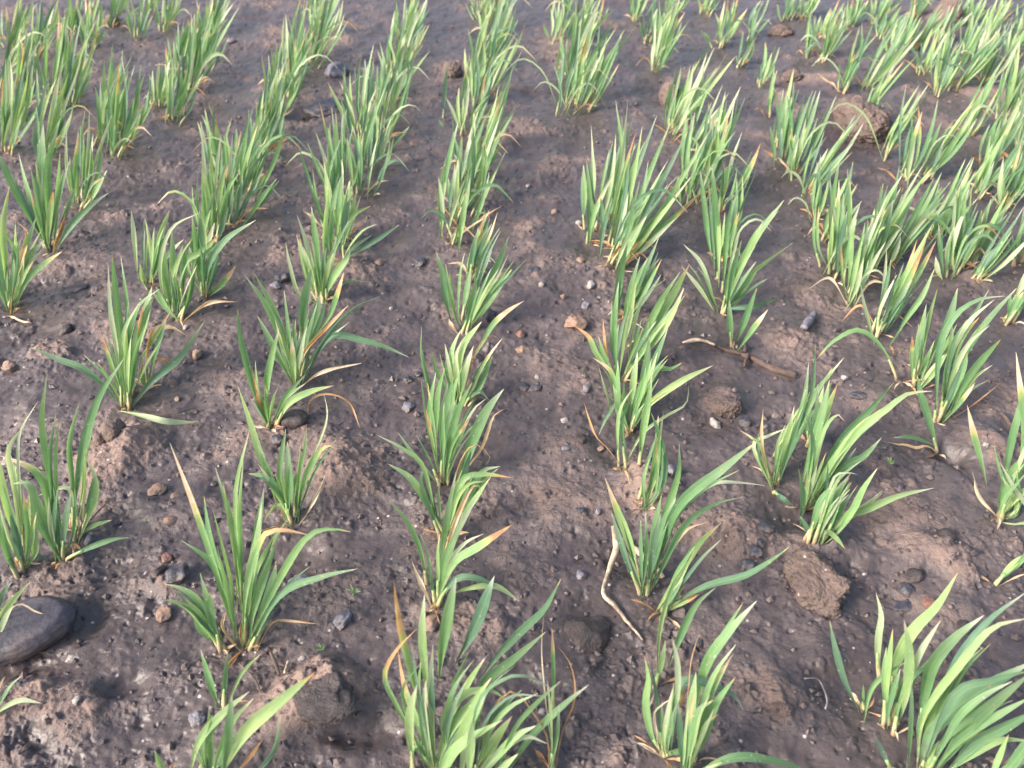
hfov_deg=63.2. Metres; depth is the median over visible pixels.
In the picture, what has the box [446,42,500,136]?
cereal tuft
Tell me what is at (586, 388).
pebble
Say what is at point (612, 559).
root
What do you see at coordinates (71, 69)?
cereal tuft
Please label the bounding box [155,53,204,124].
cereal tuft
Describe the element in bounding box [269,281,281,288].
pebble
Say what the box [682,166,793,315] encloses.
cereal tuft
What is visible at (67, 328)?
pebble
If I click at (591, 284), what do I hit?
pebble
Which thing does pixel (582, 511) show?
pebble
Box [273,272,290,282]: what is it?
pebble
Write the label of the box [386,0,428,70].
cereal tuft
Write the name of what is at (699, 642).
pebble
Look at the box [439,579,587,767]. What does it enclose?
cereal tuft
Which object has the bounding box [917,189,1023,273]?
cereal tuft
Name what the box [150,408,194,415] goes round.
root thread
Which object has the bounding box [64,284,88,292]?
pebble
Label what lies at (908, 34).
cereal tuft
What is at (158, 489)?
pebble
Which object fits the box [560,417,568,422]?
pebble
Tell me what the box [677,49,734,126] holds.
cereal tuft
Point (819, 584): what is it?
soil clod
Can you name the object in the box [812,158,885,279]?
cereal tuft
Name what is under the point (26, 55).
cereal tuft
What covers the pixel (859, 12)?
cereal tuft
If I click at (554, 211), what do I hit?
pebble
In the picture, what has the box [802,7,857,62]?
cereal tuft
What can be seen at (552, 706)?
cereal tuft
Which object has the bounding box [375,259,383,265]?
pebble
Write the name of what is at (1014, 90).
cereal tuft
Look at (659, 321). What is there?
cereal tuft
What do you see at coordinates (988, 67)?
cereal tuft
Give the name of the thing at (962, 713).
cereal tuft
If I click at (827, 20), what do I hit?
cereal tuft
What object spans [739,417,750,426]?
pebble
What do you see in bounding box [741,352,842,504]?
cereal tuft
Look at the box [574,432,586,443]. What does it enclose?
pebble
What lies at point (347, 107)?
cereal tuft
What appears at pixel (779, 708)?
soil clod
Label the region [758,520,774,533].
pebble
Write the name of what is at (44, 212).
cereal tuft
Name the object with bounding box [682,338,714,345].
dead stalk
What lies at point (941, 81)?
cereal tuft
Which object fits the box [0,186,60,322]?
cereal tuft
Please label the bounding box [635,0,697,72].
cereal tuft
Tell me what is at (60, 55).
cereal tuft
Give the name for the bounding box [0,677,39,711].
cereal tuft
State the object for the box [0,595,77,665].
slate stone
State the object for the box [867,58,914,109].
cereal tuft
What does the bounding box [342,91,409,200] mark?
cereal tuft
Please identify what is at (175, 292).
cereal tuft
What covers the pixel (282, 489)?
cereal tuft
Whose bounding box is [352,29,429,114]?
cereal tuft
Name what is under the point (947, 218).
cereal tuft
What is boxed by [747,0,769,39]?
cereal tuft
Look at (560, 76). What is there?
cereal tuft
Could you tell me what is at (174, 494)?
pebble
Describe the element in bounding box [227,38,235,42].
pebble
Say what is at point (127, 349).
cereal tuft
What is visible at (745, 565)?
pebble
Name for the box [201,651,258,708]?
cereal tuft
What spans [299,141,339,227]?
cereal tuft
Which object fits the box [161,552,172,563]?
pebble
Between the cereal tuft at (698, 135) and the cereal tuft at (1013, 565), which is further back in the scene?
the cereal tuft at (698, 135)
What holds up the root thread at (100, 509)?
on the ground
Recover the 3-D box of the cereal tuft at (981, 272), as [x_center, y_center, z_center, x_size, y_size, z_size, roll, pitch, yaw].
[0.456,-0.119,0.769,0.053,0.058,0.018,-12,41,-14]
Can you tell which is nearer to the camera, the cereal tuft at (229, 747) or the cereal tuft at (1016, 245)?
the cereal tuft at (229, 747)
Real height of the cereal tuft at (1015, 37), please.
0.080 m
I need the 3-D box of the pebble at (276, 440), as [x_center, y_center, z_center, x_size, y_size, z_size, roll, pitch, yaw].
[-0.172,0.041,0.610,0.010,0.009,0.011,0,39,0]
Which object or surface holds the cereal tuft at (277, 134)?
on the ground
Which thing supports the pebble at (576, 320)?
on the ground
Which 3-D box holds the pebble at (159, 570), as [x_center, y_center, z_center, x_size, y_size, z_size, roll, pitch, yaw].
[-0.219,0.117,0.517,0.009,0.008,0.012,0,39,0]
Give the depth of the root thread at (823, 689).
0.46 m
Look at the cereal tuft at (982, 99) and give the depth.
1.03 m
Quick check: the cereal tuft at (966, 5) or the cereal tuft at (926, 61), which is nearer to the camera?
the cereal tuft at (926, 61)
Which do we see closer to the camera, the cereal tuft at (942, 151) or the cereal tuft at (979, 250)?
the cereal tuft at (979, 250)
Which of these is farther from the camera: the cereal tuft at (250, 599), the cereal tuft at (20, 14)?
the cereal tuft at (20, 14)
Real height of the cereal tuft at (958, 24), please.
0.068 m
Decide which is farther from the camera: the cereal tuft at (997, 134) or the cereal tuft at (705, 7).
the cereal tuft at (705, 7)
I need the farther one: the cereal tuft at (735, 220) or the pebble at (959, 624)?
the cereal tuft at (735, 220)
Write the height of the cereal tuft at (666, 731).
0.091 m
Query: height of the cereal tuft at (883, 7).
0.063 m
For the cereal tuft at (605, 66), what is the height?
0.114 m
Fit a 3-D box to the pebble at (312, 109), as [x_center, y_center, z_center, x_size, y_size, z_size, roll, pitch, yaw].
[-0.255,-0.374,1.127,0.053,0.020,0.055,0,39,0]
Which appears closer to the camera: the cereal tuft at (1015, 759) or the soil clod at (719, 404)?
the cereal tuft at (1015, 759)
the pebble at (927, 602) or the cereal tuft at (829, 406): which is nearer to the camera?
the pebble at (927, 602)
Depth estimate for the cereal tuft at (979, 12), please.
1.40 m
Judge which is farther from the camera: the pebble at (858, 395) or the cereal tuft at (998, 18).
the cereal tuft at (998, 18)
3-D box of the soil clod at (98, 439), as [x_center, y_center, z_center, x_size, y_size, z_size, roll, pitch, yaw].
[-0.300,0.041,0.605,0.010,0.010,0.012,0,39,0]
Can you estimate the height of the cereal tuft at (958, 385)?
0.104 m
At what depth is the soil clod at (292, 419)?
0.62 m
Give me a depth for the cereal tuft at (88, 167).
0.89 m
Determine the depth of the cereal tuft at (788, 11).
1.43 m
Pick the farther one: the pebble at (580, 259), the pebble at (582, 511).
the pebble at (580, 259)
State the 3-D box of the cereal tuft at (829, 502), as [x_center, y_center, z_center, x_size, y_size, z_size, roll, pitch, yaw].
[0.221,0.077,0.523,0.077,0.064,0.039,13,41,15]
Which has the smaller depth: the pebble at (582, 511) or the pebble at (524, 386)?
the pebble at (582, 511)
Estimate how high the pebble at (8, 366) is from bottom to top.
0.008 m
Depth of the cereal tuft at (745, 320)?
0.69 m
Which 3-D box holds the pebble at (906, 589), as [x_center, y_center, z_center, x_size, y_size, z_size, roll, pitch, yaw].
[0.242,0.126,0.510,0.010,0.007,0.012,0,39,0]
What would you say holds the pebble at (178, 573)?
on the ground
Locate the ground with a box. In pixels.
[0,0,1023,767]
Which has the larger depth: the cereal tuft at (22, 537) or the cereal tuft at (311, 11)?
the cereal tuft at (311, 11)
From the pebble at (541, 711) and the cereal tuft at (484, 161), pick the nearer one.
the pebble at (541, 711)
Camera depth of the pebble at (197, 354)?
0.69 m
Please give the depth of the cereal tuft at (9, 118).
1.00 m
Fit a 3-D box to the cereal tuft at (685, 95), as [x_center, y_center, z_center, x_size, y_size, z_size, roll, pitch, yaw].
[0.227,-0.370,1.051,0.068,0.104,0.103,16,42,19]
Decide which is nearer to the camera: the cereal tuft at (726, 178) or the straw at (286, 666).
the straw at (286, 666)
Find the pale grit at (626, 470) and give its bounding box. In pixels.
[18,20,1014,765]
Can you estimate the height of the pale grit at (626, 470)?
0.023 m
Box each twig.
[715,343,797,378]
[999,411,1020,440]
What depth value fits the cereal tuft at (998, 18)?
1.36 m
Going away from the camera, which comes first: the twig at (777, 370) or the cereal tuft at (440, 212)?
the twig at (777, 370)
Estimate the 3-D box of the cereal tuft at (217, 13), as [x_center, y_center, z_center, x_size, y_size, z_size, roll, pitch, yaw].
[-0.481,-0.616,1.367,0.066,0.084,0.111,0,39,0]
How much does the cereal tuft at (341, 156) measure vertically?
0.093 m
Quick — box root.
[601,525,642,640]
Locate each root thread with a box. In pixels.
[89,497,112,520]
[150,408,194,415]
[804,677,827,709]
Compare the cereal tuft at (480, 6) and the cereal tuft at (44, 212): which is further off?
the cereal tuft at (480, 6)
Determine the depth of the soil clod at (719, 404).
0.63 m
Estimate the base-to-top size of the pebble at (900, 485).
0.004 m
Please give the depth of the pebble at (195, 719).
0.44 m
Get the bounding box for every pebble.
[1,360,17,372]
[33,343,44,348]
[59,323,72,335]
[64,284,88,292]
[72,695,80,705]
[84,534,92,545]
[102,14,119,25]
[147,483,166,495]
[151,565,166,575]
[156,604,171,622]
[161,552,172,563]
[163,515,176,524]
[165,562,189,584]
[170,492,179,498]
[188,710,205,727]
[192,349,202,359]
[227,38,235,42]
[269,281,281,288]
[271,433,282,447]
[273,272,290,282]
[287,574,308,588]
[298,655,305,660]
[302,97,343,118]
[324,61,349,77]
[332,610,351,630]
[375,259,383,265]
[402,375,412,383]
[402,401,414,412]
[414,256,425,266]
[425,613,438,632]
[485,308,495,322]
[515,345,528,352]
[516,330,525,337]
[518,383,529,390]
[527,266,539,273]
[533,384,541,390]
[538,282,544,287]
[538,708,545,715]
[551,209,557,214]
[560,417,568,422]
[561,446,569,450]
[564,314,587,329]
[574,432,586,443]
[576,257,584,262]
[576,570,586,579]
[577,507,587,515]
[581,301,589,310]
[583,385,589,392]
[587,280,595,288]
[595,508,600,514]
[597,446,604,451]
[668,464,675,475]
[697,638,702,647]
[710,417,720,428]
[738,559,755,571]
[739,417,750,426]
[748,544,763,558]
[757,538,765,547]
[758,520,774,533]
[800,311,816,330]
[841,375,848,380]
[846,391,867,399]
[892,600,911,613]
[896,482,904,488]
[898,582,914,597]
[922,596,935,608]
[955,619,971,633]
[983,442,988,447]
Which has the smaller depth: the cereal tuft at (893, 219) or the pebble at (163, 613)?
the pebble at (163, 613)
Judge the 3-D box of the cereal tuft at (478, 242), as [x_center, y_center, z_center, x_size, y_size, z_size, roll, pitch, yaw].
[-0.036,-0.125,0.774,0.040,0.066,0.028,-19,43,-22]
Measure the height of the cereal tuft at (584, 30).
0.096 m
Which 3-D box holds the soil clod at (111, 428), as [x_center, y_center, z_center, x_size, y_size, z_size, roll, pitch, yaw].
[-0.287,0.035,0.600,0.015,0.020,0.020,0,39,0]
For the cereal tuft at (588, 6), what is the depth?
1.34 m
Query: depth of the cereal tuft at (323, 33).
1.26 m
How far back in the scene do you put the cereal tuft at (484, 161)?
0.87 m
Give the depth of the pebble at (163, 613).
0.49 m
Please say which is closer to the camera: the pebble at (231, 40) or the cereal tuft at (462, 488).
the cereal tuft at (462, 488)
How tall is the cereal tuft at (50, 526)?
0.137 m
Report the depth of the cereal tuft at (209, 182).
0.84 m
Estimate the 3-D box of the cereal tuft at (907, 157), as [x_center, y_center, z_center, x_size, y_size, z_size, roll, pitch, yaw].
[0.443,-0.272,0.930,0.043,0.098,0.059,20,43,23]
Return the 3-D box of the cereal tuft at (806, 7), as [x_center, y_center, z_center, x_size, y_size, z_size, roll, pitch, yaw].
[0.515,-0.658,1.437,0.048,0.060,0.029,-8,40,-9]
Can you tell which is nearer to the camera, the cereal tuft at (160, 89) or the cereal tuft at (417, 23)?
the cereal tuft at (160, 89)
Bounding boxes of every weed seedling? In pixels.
[316,643,324,650]
[346,584,360,595]
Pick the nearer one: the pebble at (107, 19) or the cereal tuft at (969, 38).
the cereal tuft at (969, 38)
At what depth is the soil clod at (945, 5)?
1.39 m
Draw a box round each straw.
[238,663,260,691]
[269,651,280,675]
[283,661,289,672]
[622,537,664,578]
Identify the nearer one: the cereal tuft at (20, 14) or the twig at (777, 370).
the twig at (777, 370)
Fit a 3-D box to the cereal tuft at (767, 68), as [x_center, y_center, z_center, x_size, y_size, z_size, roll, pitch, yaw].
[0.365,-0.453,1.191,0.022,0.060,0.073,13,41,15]
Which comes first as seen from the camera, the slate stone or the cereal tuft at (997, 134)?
the slate stone
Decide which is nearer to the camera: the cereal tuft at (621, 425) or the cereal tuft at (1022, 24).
the cereal tuft at (621, 425)
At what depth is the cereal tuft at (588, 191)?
0.84 m
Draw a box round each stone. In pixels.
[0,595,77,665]
[564,616,610,652]
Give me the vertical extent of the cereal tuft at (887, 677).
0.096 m
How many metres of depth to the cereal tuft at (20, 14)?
1.32 m
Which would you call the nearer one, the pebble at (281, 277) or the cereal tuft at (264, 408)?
the cereal tuft at (264, 408)
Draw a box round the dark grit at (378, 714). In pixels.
[0,0,1020,767]
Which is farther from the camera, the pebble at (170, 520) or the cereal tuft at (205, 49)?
the cereal tuft at (205, 49)
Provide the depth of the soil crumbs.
0.54 m
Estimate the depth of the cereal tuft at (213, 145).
0.93 m
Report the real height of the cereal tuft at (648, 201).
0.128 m
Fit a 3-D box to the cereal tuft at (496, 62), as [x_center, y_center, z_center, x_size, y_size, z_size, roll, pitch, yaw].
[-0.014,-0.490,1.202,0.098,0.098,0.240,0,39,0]
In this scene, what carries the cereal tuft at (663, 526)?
on the ground
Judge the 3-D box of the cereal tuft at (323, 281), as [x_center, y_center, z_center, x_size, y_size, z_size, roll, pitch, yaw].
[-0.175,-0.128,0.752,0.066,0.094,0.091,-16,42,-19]
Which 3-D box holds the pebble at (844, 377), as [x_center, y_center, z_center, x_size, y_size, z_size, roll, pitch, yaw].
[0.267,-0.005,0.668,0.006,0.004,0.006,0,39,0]
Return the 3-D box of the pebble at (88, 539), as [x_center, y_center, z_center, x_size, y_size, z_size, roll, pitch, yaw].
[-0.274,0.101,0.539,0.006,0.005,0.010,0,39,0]
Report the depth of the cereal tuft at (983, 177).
0.92 m
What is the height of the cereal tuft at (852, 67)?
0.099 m
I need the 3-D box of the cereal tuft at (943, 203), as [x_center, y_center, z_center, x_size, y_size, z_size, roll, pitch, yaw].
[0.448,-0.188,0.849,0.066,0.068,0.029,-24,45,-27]
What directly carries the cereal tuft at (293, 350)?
on the ground
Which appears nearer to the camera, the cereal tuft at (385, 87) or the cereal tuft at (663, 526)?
the cereal tuft at (663, 526)
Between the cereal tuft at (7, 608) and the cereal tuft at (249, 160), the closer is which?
the cereal tuft at (7, 608)
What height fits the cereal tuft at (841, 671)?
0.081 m
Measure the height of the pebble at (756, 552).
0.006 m
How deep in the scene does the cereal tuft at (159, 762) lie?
0.41 m
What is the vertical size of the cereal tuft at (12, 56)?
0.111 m
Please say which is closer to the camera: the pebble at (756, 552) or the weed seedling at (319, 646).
the weed seedling at (319, 646)
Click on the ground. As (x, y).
(534, 490)
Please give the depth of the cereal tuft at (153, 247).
0.77 m
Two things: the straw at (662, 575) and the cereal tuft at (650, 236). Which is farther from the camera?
the cereal tuft at (650, 236)
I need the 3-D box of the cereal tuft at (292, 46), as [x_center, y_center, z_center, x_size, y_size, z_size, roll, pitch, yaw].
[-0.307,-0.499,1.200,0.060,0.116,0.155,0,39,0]
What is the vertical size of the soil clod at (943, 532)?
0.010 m
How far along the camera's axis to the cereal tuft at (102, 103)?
1.02 m
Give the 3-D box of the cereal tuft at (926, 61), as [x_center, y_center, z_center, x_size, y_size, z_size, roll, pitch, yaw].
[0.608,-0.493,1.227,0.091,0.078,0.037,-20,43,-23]
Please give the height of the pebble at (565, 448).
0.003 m
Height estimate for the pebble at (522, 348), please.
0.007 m
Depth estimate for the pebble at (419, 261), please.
0.81 m
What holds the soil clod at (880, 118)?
on the ground
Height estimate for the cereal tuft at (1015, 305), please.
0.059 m
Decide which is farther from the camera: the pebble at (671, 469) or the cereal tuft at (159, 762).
the pebble at (671, 469)
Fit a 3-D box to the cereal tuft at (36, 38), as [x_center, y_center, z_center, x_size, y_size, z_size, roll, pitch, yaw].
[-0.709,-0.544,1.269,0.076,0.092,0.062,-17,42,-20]
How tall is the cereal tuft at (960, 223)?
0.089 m
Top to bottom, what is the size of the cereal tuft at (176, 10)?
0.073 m
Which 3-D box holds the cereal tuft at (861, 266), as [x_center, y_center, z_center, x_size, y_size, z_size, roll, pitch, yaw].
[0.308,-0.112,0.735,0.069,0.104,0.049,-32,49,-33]
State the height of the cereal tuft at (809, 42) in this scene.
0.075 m
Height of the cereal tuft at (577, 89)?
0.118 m
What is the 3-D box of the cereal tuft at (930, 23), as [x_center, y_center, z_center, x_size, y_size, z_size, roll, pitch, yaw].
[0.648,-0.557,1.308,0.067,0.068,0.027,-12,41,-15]
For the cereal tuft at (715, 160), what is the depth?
0.90 m
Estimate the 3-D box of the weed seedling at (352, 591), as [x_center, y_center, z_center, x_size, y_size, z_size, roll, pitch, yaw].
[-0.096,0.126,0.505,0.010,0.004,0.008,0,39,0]
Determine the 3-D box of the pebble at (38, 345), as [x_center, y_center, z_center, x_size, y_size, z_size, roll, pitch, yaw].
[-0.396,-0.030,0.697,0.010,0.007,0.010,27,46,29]
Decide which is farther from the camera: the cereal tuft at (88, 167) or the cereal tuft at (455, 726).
the cereal tuft at (88, 167)
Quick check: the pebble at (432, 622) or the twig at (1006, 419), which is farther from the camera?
the twig at (1006, 419)
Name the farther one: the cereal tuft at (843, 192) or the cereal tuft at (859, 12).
the cereal tuft at (859, 12)
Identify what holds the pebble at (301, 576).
on the ground
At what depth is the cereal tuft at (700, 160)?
0.90 m
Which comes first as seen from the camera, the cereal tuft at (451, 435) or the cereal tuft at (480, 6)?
the cereal tuft at (451, 435)
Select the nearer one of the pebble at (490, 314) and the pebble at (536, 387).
the pebble at (536, 387)
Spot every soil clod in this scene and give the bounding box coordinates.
[92,433,106,446]
[102,418,125,442]
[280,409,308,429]
[291,670,358,727]
[441,61,461,78]
[658,79,679,105]
[703,392,743,417]
[767,24,793,36]
[770,701,793,716]
[782,69,803,82]
[783,548,850,618]
[831,95,892,145]
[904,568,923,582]
[932,0,962,29]
[938,528,956,539]
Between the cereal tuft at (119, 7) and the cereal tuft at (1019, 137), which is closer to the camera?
the cereal tuft at (1019, 137)
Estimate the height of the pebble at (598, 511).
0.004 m
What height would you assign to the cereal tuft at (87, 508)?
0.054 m
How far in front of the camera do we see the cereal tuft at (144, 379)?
0.65 m
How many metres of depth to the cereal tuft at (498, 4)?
1.37 m
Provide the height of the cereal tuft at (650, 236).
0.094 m
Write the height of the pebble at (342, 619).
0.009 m
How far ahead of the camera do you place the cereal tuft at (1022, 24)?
1.38 m
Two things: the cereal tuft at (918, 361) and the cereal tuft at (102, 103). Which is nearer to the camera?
the cereal tuft at (918, 361)
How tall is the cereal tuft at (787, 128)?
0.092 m
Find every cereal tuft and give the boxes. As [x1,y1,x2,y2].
[0,5,54,90]
[0,59,46,156]
[0,125,107,255]
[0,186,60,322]
[0,403,40,579]
[0,582,46,653]
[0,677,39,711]
[1,0,37,49]
[1,359,127,568]
[4,28,41,117]
[11,5,96,99]
[23,0,72,60]
[31,256,204,424]
[32,62,92,155]
[40,472,110,536]
[52,20,97,107]
[57,0,103,36]
[64,111,111,210]
[75,0,109,48]
[84,45,138,146]
[102,0,138,28]
[105,60,154,160]
[121,0,151,40]
[131,210,183,289]
[134,322,184,390]
[144,58,181,107]
[148,0,167,14]
[154,213,234,325]
[154,750,173,767]
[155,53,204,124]
[156,0,189,34]
[157,9,198,77]
[157,131,238,241]
[160,574,235,654]
[170,433,355,666]
[173,1,237,92]
[186,212,253,297]
[188,193,224,270]
[190,672,314,767]
[193,88,305,196]
[196,0,233,39]
[198,104,264,188]
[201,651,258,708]
[220,107,285,230]
[237,308,359,432]
[238,387,335,531]
[245,267,409,384]
[249,54,293,156]
[258,30,307,83]
[272,21,339,117]
[278,0,315,83]
[286,183,369,303]
[287,105,358,195]
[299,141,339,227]
[301,0,344,26]
[304,0,361,68]
[308,0,329,17]
[321,173,363,243]
[328,45,382,143]
[333,172,398,265]
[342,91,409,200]
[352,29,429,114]
[365,31,423,152]
[380,436,511,538]
[382,577,503,767]
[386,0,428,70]
[390,389,518,623]
[394,0,429,38]
[398,327,501,485]
[422,116,512,245]
[432,301,522,406]
[435,136,490,212]
[436,190,523,334]
[437,104,504,235]
[439,63,447,126]
[439,67,518,174]
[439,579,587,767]
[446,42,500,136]
[448,215,494,282]
[465,0,496,19]
[466,0,529,39]
[468,0,522,65]
[468,13,537,105]
[506,38,608,118]
[532,13,614,115]
[534,618,575,767]
[543,0,575,43]
[547,0,612,39]
[553,0,600,74]
[575,241,689,383]
[578,128,624,246]
[580,26,634,112]
[584,387,688,483]
[591,176,700,265]
[594,329,711,437]
[595,102,683,266]
[605,442,764,600]
[607,240,661,329]
[612,125,708,271]
[625,0,653,22]
[630,522,788,627]
[631,374,667,512]
[634,638,742,767]
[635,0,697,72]
[639,0,670,43]
[650,553,715,704]
[654,41,712,136]
[664,86,728,154]
[664,104,740,205]
[665,0,688,16]
[671,92,748,204]
[673,88,744,166]
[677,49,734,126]
[677,602,799,767]
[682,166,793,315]
[698,0,719,16]
[698,133,760,213]
[702,0,747,48]
[707,170,770,262]
[727,288,767,350]
[736,19,759,67]
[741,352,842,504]
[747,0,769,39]
[754,65,777,117]
[757,42,779,88]
[764,81,803,165]
[772,69,793,147]
[776,91,843,180]
[777,0,802,20]
[781,110,863,196]
[785,380,929,525]
[786,381,836,447]
[788,156,854,221]
[794,463,931,548]
[796,0,821,19]
[796,5,830,59]
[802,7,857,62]
[808,163,861,241]
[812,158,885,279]
[812,187,886,307]
[813,19,880,94]
[816,270,933,388]
[817,1,843,38]
[830,84,931,161]
[830,623,900,724]
[833,162,930,277]
[841,0,870,28]
[842,224,942,337]
[854,22,922,91]
[858,5,906,39]
[862,574,956,739]
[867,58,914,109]
[869,0,901,23]
[874,594,1023,767]
[879,88,937,187]
[882,4,925,55]
[887,174,948,268]
[887,376,945,458]
[895,18,955,74]
[905,0,932,18]
[907,5,947,52]
[908,288,987,390]
[909,158,977,239]
[912,100,979,184]
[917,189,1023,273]
[924,26,973,96]
[927,164,983,234]
[932,180,1000,279]
[932,288,1016,425]
[933,23,1011,92]
[936,0,971,42]
[944,57,1004,137]
[955,7,994,58]
[960,0,977,18]
[963,0,991,27]
[967,354,1023,528]
[969,97,1023,164]
[970,129,1023,199]
[971,230,1023,283]
[972,13,1007,59]
[972,17,1018,83]
[974,209,1023,266]
[976,0,1013,36]
[981,553,1023,585]
[982,42,1023,121]
[983,141,1023,211]
[992,735,1023,767]
[995,0,1023,13]
[1000,274,1023,325]
[1001,100,1023,174]
[1002,92,1023,148]
[1003,5,1023,58]
[1015,5,1023,32]
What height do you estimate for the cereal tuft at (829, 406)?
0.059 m
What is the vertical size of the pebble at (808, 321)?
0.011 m
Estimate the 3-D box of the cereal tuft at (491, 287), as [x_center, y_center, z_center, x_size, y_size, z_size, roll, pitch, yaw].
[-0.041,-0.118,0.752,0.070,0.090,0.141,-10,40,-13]
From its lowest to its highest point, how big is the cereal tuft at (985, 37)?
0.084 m
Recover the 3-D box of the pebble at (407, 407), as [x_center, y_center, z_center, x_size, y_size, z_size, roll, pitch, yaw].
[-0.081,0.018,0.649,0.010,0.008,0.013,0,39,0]
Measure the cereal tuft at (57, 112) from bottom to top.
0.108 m
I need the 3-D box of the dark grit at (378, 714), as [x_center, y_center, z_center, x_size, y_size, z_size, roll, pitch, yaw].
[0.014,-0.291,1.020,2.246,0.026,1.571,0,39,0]
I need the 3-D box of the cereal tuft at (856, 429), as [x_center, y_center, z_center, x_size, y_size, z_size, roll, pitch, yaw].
[0.220,0.041,0.548,0.076,0.103,0.055,0,39,0]
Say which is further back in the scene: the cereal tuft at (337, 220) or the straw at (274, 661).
the cereal tuft at (337, 220)
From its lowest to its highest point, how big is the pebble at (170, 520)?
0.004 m
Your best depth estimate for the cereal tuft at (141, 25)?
1.35 m
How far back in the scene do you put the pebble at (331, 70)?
1.21 m
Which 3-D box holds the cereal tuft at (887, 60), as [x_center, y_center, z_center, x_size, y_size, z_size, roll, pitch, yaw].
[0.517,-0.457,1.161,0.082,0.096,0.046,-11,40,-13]
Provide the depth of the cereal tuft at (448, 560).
0.48 m
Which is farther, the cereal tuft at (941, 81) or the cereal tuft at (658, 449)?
the cereal tuft at (941, 81)
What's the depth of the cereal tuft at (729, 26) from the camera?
1.32 m
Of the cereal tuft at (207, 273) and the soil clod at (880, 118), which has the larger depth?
the soil clod at (880, 118)
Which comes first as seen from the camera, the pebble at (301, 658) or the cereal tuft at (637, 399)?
the pebble at (301, 658)
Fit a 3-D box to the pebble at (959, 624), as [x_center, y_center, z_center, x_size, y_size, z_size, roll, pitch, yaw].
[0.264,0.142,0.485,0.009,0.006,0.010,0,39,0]
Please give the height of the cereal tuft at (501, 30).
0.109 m
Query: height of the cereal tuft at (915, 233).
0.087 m
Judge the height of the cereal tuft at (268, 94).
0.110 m
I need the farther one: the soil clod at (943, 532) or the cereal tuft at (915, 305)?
the cereal tuft at (915, 305)
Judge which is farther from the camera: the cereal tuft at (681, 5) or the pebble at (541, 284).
the cereal tuft at (681, 5)
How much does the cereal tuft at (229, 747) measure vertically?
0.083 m
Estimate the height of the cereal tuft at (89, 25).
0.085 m
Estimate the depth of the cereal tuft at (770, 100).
1.09 m
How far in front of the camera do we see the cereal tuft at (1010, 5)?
1.45 m
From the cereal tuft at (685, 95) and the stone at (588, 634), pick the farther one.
the cereal tuft at (685, 95)
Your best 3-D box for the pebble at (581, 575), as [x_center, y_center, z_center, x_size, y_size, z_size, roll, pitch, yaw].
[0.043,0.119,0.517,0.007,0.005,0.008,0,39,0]
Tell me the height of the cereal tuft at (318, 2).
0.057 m
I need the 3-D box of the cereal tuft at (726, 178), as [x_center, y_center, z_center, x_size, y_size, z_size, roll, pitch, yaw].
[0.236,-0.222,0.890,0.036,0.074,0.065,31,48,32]
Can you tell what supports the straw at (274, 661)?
on the ground
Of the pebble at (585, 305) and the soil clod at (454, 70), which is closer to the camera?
the pebble at (585, 305)
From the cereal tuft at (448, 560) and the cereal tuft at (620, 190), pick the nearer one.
the cereal tuft at (448, 560)
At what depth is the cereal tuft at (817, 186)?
0.87 m
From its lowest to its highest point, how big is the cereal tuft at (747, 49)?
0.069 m
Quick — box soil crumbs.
[0,0,1023,767]
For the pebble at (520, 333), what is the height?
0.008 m
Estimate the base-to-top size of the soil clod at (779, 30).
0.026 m
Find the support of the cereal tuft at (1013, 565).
on the ground
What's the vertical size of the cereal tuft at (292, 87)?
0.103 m
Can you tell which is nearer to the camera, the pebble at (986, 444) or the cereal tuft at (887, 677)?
the cereal tuft at (887, 677)
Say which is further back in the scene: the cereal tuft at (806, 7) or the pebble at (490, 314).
the cereal tuft at (806, 7)
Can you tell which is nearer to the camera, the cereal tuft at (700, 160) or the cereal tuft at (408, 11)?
the cereal tuft at (700, 160)
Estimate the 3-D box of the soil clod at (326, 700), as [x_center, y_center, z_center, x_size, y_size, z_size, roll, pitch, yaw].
[-0.097,0.168,0.437,0.031,0.011,0.030,-22,44,-25]
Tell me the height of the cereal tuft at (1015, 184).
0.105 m
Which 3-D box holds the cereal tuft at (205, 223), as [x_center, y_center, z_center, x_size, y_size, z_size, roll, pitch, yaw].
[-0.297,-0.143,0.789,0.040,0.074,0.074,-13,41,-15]
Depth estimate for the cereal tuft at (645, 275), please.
0.72 m
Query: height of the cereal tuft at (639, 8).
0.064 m
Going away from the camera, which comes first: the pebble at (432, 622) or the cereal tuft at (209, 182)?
the pebble at (432, 622)
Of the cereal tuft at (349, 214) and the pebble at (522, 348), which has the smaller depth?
the pebble at (522, 348)
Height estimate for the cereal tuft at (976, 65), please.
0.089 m
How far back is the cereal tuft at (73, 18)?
1.37 m
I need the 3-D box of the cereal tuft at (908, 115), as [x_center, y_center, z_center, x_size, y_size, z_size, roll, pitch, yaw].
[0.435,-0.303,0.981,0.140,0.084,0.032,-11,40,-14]
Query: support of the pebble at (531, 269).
on the ground
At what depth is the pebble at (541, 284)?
0.77 m
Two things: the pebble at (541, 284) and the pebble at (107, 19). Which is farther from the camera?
the pebble at (107, 19)
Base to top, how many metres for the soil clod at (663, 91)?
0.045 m
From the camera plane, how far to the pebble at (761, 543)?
0.53 m
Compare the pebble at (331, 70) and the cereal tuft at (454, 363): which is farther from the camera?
the pebble at (331, 70)
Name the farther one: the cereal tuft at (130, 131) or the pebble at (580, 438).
the cereal tuft at (130, 131)
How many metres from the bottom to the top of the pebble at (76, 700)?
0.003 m
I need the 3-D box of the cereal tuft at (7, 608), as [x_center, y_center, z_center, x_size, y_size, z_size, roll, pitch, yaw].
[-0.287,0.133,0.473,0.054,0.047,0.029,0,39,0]
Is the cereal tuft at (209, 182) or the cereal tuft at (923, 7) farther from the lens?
the cereal tuft at (923, 7)

